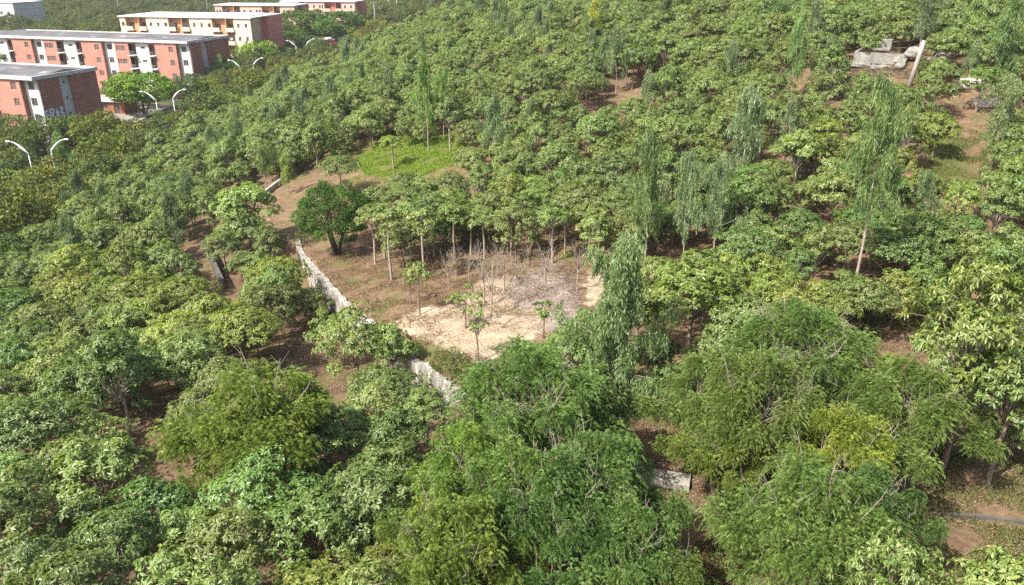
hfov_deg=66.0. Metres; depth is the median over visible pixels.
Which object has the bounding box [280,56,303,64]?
scrub tree
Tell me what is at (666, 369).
broadleaf tree
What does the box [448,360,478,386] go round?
bush
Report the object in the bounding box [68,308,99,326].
broadleaf tree
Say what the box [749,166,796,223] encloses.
broadleaf tree
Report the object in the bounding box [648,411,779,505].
feathery tree
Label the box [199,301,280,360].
broadleaf tree
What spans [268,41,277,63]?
eucalyptus tree
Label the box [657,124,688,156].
broadleaf tree
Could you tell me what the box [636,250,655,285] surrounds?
broadleaf tree
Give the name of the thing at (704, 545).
feathery tree
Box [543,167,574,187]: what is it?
broadleaf tree
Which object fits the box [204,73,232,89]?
scrub tree
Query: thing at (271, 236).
broadleaf tree
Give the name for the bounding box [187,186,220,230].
broadleaf tree
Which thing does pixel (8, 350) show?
broadleaf tree
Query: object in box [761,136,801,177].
broadleaf tree
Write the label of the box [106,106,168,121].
pavement
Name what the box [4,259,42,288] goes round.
broadleaf tree
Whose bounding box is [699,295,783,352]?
broadleaf tree
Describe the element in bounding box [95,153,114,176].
eucalyptus tree
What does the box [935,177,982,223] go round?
broadleaf tree
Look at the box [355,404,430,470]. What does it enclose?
broadleaf tree
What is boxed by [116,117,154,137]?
scrub tree
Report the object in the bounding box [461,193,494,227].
broadleaf tree
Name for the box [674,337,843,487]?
feathery tree
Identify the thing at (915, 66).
leaning post
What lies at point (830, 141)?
broadleaf tree
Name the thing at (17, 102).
window
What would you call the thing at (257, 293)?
broadleaf tree
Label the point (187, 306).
broadleaf tree
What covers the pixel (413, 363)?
retaining wall
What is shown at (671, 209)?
broadleaf tree
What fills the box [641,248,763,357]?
broadleaf tree
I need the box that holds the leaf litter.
[280,247,1023,582]
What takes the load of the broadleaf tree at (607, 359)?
on the ground at (966, 116)
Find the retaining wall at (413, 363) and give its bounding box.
[295,239,469,406]
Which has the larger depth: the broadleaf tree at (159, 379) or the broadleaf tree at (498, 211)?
the broadleaf tree at (498, 211)
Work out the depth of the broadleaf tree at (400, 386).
38.64 m
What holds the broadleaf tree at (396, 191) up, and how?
on the ground at (966, 116)
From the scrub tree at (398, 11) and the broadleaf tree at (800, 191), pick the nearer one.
the broadleaf tree at (800, 191)
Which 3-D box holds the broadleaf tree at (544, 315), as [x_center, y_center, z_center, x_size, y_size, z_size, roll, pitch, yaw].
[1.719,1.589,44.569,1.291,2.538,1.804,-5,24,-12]
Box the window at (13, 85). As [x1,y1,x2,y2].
[10,82,16,89]
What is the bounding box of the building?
[0,0,45,21]
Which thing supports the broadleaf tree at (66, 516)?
on the ground at (966, 116)
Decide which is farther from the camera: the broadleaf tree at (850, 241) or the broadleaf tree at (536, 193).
the broadleaf tree at (536, 193)
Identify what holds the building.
on the ground at (966, 116)
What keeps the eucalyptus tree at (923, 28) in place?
on the ground at (966, 116)
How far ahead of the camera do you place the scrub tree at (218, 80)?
184.75 m
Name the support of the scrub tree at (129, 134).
on the ground at (966, 116)
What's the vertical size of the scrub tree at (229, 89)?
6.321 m
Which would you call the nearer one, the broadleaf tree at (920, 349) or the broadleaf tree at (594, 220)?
the broadleaf tree at (920, 349)
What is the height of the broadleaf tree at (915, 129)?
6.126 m
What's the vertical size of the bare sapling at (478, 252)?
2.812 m
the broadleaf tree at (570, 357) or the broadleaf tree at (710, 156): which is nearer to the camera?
the broadleaf tree at (570, 357)
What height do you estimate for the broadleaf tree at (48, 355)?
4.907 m
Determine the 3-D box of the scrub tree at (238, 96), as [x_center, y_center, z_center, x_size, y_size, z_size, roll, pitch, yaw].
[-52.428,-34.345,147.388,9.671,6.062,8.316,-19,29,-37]
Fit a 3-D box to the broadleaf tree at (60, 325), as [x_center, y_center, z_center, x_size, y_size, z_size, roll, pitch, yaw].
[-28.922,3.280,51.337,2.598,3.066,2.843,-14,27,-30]
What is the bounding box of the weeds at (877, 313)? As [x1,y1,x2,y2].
[852,129,1023,584]
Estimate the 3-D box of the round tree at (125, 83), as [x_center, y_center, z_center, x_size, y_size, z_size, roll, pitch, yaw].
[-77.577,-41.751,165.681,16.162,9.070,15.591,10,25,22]
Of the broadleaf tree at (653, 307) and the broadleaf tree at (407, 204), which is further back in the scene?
the broadleaf tree at (407, 204)
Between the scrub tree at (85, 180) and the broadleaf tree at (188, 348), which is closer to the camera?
the broadleaf tree at (188, 348)
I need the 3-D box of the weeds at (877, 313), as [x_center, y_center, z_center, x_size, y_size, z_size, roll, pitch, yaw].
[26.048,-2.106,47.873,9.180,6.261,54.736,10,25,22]
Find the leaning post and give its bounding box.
[907,40,925,87]
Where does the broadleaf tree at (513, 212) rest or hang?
on the ground at (966, 116)
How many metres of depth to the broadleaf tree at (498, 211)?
56.63 m
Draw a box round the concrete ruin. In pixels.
[850,39,923,67]
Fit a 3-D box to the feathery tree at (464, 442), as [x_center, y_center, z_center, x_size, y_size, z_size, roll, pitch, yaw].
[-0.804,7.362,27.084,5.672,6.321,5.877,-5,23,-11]
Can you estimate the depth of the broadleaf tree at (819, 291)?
43.94 m
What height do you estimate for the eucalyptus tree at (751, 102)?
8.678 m
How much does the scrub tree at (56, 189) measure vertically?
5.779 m
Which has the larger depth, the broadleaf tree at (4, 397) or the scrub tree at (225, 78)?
the scrub tree at (225, 78)
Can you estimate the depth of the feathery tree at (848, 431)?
27.96 m
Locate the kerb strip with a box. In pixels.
[924,511,1023,523]
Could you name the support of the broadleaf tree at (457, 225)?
on the ground at (966, 116)
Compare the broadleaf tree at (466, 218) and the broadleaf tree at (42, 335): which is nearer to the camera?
the broadleaf tree at (42, 335)
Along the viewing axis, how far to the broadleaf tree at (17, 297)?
55.53 m
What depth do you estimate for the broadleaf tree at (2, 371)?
42.23 m
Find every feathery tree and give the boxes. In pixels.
[145,349,335,505]
[372,474,556,584]
[401,405,522,584]
[435,333,638,465]
[440,426,571,582]
[472,429,629,584]
[515,361,645,442]
[544,404,698,556]
[565,484,701,584]
[627,338,795,445]
[645,533,719,584]
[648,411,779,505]
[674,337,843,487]
[690,530,759,584]
[694,428,897,584]
[721,295,907,416]
[750,396,921,532]
[827,458,951,580]
[842,338,1012,488]
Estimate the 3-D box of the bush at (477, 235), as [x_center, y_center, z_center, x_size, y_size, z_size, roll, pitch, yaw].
[-2.672,-4.415,61.282,1.898,1.214,1.977,14,27,31]
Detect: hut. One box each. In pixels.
[101,97,138,114]
[324,37,339,48]
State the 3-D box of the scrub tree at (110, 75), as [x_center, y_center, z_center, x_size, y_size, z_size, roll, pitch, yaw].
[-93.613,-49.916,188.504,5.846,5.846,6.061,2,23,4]
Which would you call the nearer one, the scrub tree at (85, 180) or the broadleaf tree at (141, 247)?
the broadleaf tree at (141, 247)
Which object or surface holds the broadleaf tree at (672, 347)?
on the ground at (966, 116)
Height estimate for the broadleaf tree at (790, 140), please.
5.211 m
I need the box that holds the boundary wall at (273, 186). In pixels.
[256,131,371,202]
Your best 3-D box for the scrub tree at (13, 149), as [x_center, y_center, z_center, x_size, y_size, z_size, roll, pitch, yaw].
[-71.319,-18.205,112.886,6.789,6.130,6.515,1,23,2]
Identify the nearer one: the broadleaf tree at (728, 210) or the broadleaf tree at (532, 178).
the broadleaf tree at (728, 210)
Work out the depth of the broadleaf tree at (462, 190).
64.43 m
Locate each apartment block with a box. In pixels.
[0,29,230,95]
[0,62,102,143]
[117,12,284,67]
[213,3,310,47]
[279,0,366,36]
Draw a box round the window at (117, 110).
[114,105,120,113]
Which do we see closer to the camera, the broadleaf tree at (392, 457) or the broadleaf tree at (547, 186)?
the broadleaf tree at (392, 457)
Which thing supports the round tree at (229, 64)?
on the ground at (966, 116)
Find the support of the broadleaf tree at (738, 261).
on the ground at (966, 116)
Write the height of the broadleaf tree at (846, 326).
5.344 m
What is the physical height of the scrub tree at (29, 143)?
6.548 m
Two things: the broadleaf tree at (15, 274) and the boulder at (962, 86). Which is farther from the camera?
the boulder at (962, 86)
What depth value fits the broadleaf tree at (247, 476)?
27.61 m
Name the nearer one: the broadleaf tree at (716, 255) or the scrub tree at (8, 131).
the broadleaf tree at (716, 255)
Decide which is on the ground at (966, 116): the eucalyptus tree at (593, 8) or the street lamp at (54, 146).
the eucalyptus tree at (593, 8)
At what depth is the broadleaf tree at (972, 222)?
49.84 m
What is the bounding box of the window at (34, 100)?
[31,98,37,105]
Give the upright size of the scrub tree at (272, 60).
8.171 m
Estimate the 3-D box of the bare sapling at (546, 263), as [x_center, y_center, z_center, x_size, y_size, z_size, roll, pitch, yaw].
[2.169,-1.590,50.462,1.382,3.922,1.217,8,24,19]
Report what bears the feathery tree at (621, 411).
on the ground at (966, 116)
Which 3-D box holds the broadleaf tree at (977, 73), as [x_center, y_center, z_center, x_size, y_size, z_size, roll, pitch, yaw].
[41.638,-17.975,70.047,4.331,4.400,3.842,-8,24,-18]
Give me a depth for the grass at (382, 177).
84.19 m
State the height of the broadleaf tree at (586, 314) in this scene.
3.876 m
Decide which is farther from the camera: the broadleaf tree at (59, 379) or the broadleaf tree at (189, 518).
the broadleaf tree at (59, 379)
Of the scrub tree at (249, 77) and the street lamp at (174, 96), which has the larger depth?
the scrub tree at (249, 77)
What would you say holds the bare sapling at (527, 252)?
on the ground at (966, 116)
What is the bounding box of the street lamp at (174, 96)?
[172,89,185,117]
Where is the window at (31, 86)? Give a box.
[27,81,34,89]
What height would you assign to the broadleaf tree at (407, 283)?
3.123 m
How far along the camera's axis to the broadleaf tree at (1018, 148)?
56.50 m
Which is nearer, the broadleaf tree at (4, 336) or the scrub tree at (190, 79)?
the broadleaf tree at (4, 336)
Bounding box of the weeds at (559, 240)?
[407,224,572,367]
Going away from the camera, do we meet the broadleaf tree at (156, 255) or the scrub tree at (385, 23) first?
the broadleaf tree at (156, 255)
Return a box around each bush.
[293,230,318,245]
[404,270,426,282]
[413,366,445,396]
[429,346,472,380]
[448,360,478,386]
[467,228,490,242]
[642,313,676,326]
[706,542,748,582]
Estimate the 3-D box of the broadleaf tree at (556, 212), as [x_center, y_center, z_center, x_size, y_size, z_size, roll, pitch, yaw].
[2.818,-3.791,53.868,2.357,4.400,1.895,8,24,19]
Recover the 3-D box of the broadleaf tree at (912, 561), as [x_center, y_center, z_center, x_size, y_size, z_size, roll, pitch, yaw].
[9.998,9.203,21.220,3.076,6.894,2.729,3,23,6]
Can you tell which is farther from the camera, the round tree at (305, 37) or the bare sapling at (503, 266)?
the round tree at (305, 37)
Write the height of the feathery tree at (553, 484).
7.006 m
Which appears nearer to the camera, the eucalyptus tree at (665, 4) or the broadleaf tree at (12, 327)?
the broadleaf tree at (12, 327)
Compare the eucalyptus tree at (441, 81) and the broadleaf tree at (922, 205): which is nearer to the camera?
the broadleaf tree at (922, 205)
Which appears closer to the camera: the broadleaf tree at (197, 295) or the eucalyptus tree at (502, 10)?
the broadleaf tree at (197, 295)
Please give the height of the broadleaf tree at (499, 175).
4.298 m
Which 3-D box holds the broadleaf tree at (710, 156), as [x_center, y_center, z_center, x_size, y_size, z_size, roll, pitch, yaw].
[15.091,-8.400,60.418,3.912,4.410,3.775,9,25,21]
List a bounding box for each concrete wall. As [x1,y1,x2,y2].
[201,241,224,290]
[625,466,690,491]
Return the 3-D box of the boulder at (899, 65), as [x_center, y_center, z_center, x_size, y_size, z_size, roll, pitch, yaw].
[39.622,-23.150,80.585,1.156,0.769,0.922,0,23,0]
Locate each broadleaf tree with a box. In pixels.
[0,269,10,287]
[0,278,27,292]
[0,287,41,315]
[0,311,31,331]
[0,316,55,344]
[0,333,27,370]
[0,337,40,393]
[0,364,18,399]
[0,373,40,402]
[0,392,43,442]
[0,393,97,483]
[0,450,51,490]
[0,459,69,552]
[0,481,56,577]
[0,532,96,584]
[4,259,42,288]
[6,300,71,333]
[8,362,53,394]
[9,287,41,310]
[11,338,109,413]
[13,323,62,365]
[19,298,60,312]
[24,431,113,486]
[28,266,97,296]
[30,391,54,422]
[31,489,126,554]
[32,247,79,278]
[32,283,58,300]
[32,352,126,422]
[34,331,89,367]
[35,391,102,440]
[39,243,101,275]
[44,272,102,304]
[44,435,155,505]
[46,304,75,325]
[50,321,84,334]
[53,315,111,348]
[65,411,139,454]
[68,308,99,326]
[69,502,175,584]
[72,286,122,316]
[76,266,138,305]
[76,329,152,437]
[85,302,123,334]
[85,323,130,340]
[91,349,145,402]
[96,256,129,276]
[96,303,152,334]
[98,475,202,549]
[101,241,147,298]
[102,272,171,303]
[106,334,183,411]
[114,243,153,272]
[118,297,170,328]
[130,261,174,287]
[131,320,165,344]
[132,540,233,584]
[136,285,180,327]
[138,310,201,350]
[141,237,186,279]
[143,365,169,389]
[144,275,223,309]
[146,329,227,402]
[147,503,222,562]
[148,241,183,264]
[158,313,235,377]
[159,249,203,283]
[164,387,217,426]
[168,292,204,321]
[171,301,214,328]
[183,354,253,396]
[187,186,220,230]
[189,293,231,350]
[191,442,244,482]
[193,439,326,537]
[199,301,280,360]
[200,230,245,271]
[208,180,284,246]
[222,300,246,307]
[222,358,265,380]
[223,250,258,284]
[233,281,301,342]
[233,307,283,356]
[234,284,272,307]
[241,254,312,313]
[252,225,283,259]
[253,484,369,579]
[271,549,357,584]
[284,422,369,485]
[288,472,345,536]
[314,459,419,563]
[320,404,381,454]
[338,354,422,435]
[340,539,414,584]
[343,434,428,526]
[344,381,409,431]
[354,203,385,263]
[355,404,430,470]
[362,185,395,240]
[366,200,399,258]
[371,208,406,280]
[373,217,427,266]
[378,135,406,168]
[378,186,415,207]
[390,198,422,261]
[399,192,431,249]
[400,262,415,302]
[403,200,452,259]
[406,206,442,279]
[407,261,432,314]
[419,190,450,256]
[419,195,448,246]
[427,185,465,241]
[428,196,473,240]
[435,202,471,255]
[446,283,476,328]
[451,187,471,202]
[455,205,479,254]
[458,226,465,241]
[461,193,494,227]
[462,292,489,359]
[465,207,498,258]
[471,189,509,238]
[484,202,549,257]
[486,173,527,229]
[487,169,526,195]
[494,204,522,254]
[502,192,534,234]
[514,174,546,191]
[519,180,556,223]
[519,186,549,237]
[526,183,555,218]
[527,203,571,246]
[528,331,611,382]
[532,300,552,338]
[537,207,568,263]
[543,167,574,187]
[545,326,587,368]
[548,176,583,226]
[550,181,615,239]
[551,208,579,253]
[560,250,573,277]
[564,307,598,340]
[567,157,603,183]
[569,200,612,253]
[572,172,609,201]
[576,207,614,260]
[581,342,630,385]
[590,188,637,240]
[592,150,637,190]
[599,167,620,188]
[603,209,652,247]
[608,173,640,219]
[617,324,681,375]
[622,200,675,252]
[627,129,660,179]
[629,184,669,234]
[630,284,672,334]
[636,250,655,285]
[637,256,693,323]
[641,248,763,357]
[642,363,690,417]
[649,145,680,204]
[651,200,694,245]
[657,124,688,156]
[658,157,678,200]
[670,161,709,200]
[674,169,726,234]
[678,280,721,329]
[679,336,726,368]
[687,145,718,163]
[687,193,741,240]
[688,243,747,276]
[695,153,732,182]
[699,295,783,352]
[701,172,739,193]
[706,143,731,166]
[707,175,778,214]
[712,224,789,284]
[717,251,749,322]
[727,130,765,154]
[729,208,779,241]
[730,163,776,213]
[731,295,764,326]
[740,253,801,298]
[743,268,803,311]
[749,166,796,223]
[750,158,800,194]
[751,225,803,263]
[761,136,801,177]
[766,279,818,326]
[767,128,824,185]
[767,211,802,250]
[774,208,831,266]
[779,182,812,209]
[784,244,818,279]
[788,132,849,174]
[790,206,817,233]
[795,174,827,209]
[796,308,850,375]
[798,226,836,290]
[800,279,839,308]
[805,165,858,226]
[808,114,848,157]
[812,301,828,309]
[813,217,894,281]
[816,156,857,178]
[821,275,902,334]
[823,148,849,164]
[823,294,864,323]
[825,160,878,221]
[826,519,956,584]
[829,205,882,231]
[831,269,864,319]
[838,129,865,151]
[846,141,869,193]
[855,218,892,272]
[865,165,909,219]
[869,175,918,208]
[870,207,928,261]
[870,228,948,287]
[873,147,922,175]
[873,267,931,328]
[874,352,917,371]
[894,104,922,151]
[894,214,962,266]
[900,168,948,209]
[900,248,1023,470]
[901,260,951,313]
[904,126,937,162]
[905,202,935,226]
[906,207,972,256]
[908,313,976,369]
[920,111,963,158]
[920,292,976,310]
[927,337,1023,417]
[929,544,1023,584]
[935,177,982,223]
[937,301,1021,339]
[945,271,971,295]
[948,214,994,258]
[950,230,994,264]
[954,335,1023,486]
[957,64,1003,112]
[963,167,1012,219]
[969,235,1011,260]
[974,243,1023,304]
[977,182,1020,233]
[980,136,1023,176]
[981,222,1023,272]
[981,403,1023,461]
[986,154,1023,185]
[990,117,1023,147]
[995,108,1023,141]
[996,175,1023,230]
[997,141,1023,174]
[1004,307,1023,334]
[1007,251,1023,300]
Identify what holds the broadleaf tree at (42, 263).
on the ground at (966, 116)
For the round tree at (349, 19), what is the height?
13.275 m
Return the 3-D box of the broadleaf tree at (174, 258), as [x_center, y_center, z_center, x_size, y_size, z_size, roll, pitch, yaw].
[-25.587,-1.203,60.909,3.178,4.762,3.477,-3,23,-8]
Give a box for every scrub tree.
[0,127,12,136]
[0,131,39,155]
[0,144,42,173]
[0,152,39,178]
[0,162,64,192]
[0,194,55,232]
[0,230,55,277]
[1,193,62,220]
[6,121,47,154]
[6,174,67,211]
[15,220,59,252]
[25,153,90,187]
[38,175,89,206]
[47,113,91,148]
[49,115,74,145]
[60,173,106,194]
[65,116,110,146]
[66,24,74,29]
[67,152,122,186]
[70,129,136,168]
[75,108,122,136]
[76,26,91,30]
[83,149,144,175]
[88,134,132,154]
[108,71,124,87]
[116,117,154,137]
[117,145,148,165]
[124,127,170,140]
[127,126,181,149]
[129,141,145,149]
[145,109,179,132]
[150,78,183,92]
[164,108,193,129]
[174,121,183,129]
[175,73,206,101]
[177,89,225,115]
[192,76,217,92]
[201,75,222,90]
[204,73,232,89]
[206,69,231,86]
[207,91,245,103]
[212,93,241,103]
[213,83,235,95]
[218,84,257,99]
[224,66,245,77]
[231,63,266,81]
[232,70,269,97]
[241,69,271,82]
[264,53,291,70]
[268,63,289,75]
[276,58,301,69]
[277,46,294,59]
[278,49,302,59]
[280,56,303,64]
[294,46,321,59]
[303,42,330,57]
[307,40,330,49]
[311,36,324,40]
[323,45,339,52]
[338,34,360,44]
[343,26,363,34]
[352,29,371,35]
[360,22,384,34]
[365,18,387,30]
[394,5,415,22]
[407,2,426,15]
[411,0,433,7]
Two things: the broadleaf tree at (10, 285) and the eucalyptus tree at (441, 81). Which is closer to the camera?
the broadleaf tree at (10, 285)
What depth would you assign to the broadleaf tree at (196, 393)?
37.21 m
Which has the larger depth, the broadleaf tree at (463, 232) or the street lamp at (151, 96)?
the street lamp at (151, 96)
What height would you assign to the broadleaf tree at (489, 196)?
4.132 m
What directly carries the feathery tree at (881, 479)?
on the ground at (966, 116)
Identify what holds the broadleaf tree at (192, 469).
on the ground at (966, 116)
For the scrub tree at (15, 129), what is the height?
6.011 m
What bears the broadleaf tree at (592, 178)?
on the ground at (966, 116)
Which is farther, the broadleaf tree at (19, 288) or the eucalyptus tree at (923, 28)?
the eucalyptus tree at (923, 28)
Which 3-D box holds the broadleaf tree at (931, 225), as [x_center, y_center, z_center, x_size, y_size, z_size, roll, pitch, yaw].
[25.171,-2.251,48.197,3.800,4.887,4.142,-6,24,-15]
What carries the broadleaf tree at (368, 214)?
on the ground at (966, 116)
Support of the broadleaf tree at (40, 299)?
on the ground at (966, 116)
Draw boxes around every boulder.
[894,62,904,69]
[928,54,947,61]
[935,49,954,58]
[954,78,973,89]
[963,77,984,86]
[974,94,1001,107]
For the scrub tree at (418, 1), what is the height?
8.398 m
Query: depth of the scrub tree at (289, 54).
216.77 m
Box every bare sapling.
[439,250,454,290]
[448,243,461,276]
[460,245,475,282]
[473,248,493,305]
[474,242,482,272]
[478,256,499,316]
[490,240,502,274]
[496,246,513,291]
[509,255,526,300]
[521,240,534,267]
[538,241,556,290]
[545,229,557,246]
[570,241,589,290]
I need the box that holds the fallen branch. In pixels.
[502,315,521,326]
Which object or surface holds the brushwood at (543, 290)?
on the ground at (966, 116)
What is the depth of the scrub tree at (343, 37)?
225.27 m
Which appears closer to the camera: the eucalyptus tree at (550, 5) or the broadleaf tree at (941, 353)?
the broadleaf tree at (941, 353)
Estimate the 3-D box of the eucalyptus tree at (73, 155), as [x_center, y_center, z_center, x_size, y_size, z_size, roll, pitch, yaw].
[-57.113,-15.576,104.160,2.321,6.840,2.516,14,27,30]
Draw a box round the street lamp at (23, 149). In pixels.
[5,141,31,165]
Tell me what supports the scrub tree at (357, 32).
on the ground at (966, 116)
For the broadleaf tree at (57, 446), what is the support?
on the ground at (966, 116)
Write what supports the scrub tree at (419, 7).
on the ground at (966, 116)
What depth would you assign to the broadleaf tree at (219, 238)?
64.15 m
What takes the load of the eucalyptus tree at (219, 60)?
on the ground at (966, 116)
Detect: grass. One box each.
[307,250,579,344]
[339,125,488,186]
[354,131,464,176]
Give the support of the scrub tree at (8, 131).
on the ground at (966, 116)
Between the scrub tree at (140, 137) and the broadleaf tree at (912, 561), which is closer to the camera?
the broadleaf tree at (912, 561)
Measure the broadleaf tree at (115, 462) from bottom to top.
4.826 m
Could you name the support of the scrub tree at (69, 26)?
on the ground at (966, 116)
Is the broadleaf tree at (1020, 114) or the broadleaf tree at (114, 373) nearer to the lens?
the broadleaf tree at (114, 373)
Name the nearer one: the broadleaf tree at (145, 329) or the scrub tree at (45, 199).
the broadleaf tree at (145, 329)
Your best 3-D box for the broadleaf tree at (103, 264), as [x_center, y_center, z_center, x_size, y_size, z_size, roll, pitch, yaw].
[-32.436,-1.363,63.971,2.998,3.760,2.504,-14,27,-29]
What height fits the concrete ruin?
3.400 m
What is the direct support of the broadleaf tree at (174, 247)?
on the ground at (966, 116)
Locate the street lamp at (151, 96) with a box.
[139,91,159,122]
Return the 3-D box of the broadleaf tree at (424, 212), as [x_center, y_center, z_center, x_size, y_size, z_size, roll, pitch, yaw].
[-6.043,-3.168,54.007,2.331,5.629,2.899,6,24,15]
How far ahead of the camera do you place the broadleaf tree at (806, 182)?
57.49 m
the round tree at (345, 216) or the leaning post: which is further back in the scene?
the leaning post
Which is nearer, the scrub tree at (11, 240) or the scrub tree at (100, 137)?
the scrub tree at (11, 240)
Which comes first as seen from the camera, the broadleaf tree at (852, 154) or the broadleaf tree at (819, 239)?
the broadleaf tree at (819, 239)
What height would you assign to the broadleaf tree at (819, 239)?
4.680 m
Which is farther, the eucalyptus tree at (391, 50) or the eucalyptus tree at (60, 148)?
the eucalyptus tree at (391, 50)
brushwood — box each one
[477,258,602,333]
[505,263,583,322]
[844,62,914,80]
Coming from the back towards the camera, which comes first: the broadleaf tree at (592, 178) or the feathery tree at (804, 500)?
the broadleaf tree at (592, 178)
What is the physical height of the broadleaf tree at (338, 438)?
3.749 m
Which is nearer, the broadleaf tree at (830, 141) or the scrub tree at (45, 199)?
the broadleaf tree at (830, 141)
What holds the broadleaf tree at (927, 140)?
on the ground at (966, 116)
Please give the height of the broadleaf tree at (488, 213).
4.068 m
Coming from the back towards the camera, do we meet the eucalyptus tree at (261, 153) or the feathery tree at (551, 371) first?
the eucalyptus tree at (261, 153)
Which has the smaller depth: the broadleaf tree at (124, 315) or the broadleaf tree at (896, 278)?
the broadleaf tree at (896, 278)
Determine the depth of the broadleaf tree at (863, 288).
42.24 m
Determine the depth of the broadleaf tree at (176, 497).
28.44 m
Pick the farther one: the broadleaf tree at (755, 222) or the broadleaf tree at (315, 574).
the broadleaf tree at (755, 222)
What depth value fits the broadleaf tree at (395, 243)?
56.83 m
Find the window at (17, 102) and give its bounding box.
[14,98,20,105]
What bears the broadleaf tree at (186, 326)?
on the ground at (966, 116)
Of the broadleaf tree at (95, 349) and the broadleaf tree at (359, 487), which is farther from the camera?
the broadleaf tree at (95, 349)
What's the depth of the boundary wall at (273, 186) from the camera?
91.50 m
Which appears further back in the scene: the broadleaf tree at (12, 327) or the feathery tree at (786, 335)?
the broadleaf tree at (12, 327)
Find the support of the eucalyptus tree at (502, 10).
on the ground at (966, 116)
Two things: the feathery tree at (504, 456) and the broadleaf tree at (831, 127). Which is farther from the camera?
the broadleaf tree at (831, 127)
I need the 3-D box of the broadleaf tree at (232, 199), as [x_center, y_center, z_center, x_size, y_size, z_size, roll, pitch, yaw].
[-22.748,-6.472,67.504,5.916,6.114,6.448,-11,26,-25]
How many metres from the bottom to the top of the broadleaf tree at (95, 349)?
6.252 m
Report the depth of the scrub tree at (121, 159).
102.89 m
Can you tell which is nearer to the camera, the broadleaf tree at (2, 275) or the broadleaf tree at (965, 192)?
the broadleaf tree at (965, 192)
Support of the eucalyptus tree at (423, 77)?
on the ground at (966, 116)
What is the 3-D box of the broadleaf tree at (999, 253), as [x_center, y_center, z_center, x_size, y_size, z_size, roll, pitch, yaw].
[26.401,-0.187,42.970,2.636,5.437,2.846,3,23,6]
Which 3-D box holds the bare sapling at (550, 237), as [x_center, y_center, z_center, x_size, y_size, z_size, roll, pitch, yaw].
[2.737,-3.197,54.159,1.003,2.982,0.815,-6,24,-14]
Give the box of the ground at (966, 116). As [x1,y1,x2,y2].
[0,0,1023,584]
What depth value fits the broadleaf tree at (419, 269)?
47.92 m
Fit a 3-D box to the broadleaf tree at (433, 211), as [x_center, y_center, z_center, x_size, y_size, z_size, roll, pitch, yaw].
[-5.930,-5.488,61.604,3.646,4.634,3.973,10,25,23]
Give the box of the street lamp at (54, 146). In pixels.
[51,138,68,169]
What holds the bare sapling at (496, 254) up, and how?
on the ground at (966, 116)
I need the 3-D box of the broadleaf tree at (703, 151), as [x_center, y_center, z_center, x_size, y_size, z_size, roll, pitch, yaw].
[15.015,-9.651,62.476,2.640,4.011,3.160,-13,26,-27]
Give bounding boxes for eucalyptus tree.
[45,129,71,175]
[67,150,79,171]
[90,259,107,276]
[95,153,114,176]
[209,54,224,75]
[254,143,275,187]
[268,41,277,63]
[279,154,296,194]
[319,73,340,103]
[324,108,338,153]
[339,91,350,132]
[354,61,366,80]
[388,42,394,55]
[408,49,444,150]
[433,65,454,135]
[495,0,509,33]
[540,0,557,12]
[549,227,683,402]
[587,0,601,37]
[644,0,678,31]
[673,147,707,258]
[700,146,751,251]
[724,82,766,174]
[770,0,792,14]
[782,11,810,91]
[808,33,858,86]
[843,70,924,275]
[913,0,950,46]
[914,168,946,211]
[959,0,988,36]
[978,71,1023,172]
[987,0,1023,77]
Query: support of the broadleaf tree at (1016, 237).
on the ground at (966, 116)
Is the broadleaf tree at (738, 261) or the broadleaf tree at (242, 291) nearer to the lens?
the broadleaf tree at (738, 261)
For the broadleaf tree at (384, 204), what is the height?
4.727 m
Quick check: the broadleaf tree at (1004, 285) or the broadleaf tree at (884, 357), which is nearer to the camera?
the broadleaf tree at (1004, 285)
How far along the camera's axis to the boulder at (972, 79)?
74.89 m
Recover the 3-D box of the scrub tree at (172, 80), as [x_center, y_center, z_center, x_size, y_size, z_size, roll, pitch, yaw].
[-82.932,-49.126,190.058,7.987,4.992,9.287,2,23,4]
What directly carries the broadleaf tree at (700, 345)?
on the ground at (966, 116)
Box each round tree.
[0,41,13,61]
[99,71,177,113]
[204,57,240,76]
[233,39,281,67]
[281,9,332,39]
[283,29,313,47]
[289,178,371,255]
[311,10,366,41]
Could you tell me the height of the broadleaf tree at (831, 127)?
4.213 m
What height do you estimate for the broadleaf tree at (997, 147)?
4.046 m
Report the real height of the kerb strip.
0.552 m
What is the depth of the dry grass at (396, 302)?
53.17 m
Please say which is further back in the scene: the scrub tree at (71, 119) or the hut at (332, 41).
the hut at (332, 41)
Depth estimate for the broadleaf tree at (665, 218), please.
54.22 m
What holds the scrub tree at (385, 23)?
on the ground at (966, 116)
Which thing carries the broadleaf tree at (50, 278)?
on the ground at (966, 116)
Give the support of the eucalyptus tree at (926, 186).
on the ground at (966, 116)
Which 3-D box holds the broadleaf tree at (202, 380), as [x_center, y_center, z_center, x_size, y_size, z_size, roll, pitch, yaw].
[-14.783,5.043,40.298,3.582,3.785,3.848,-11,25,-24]

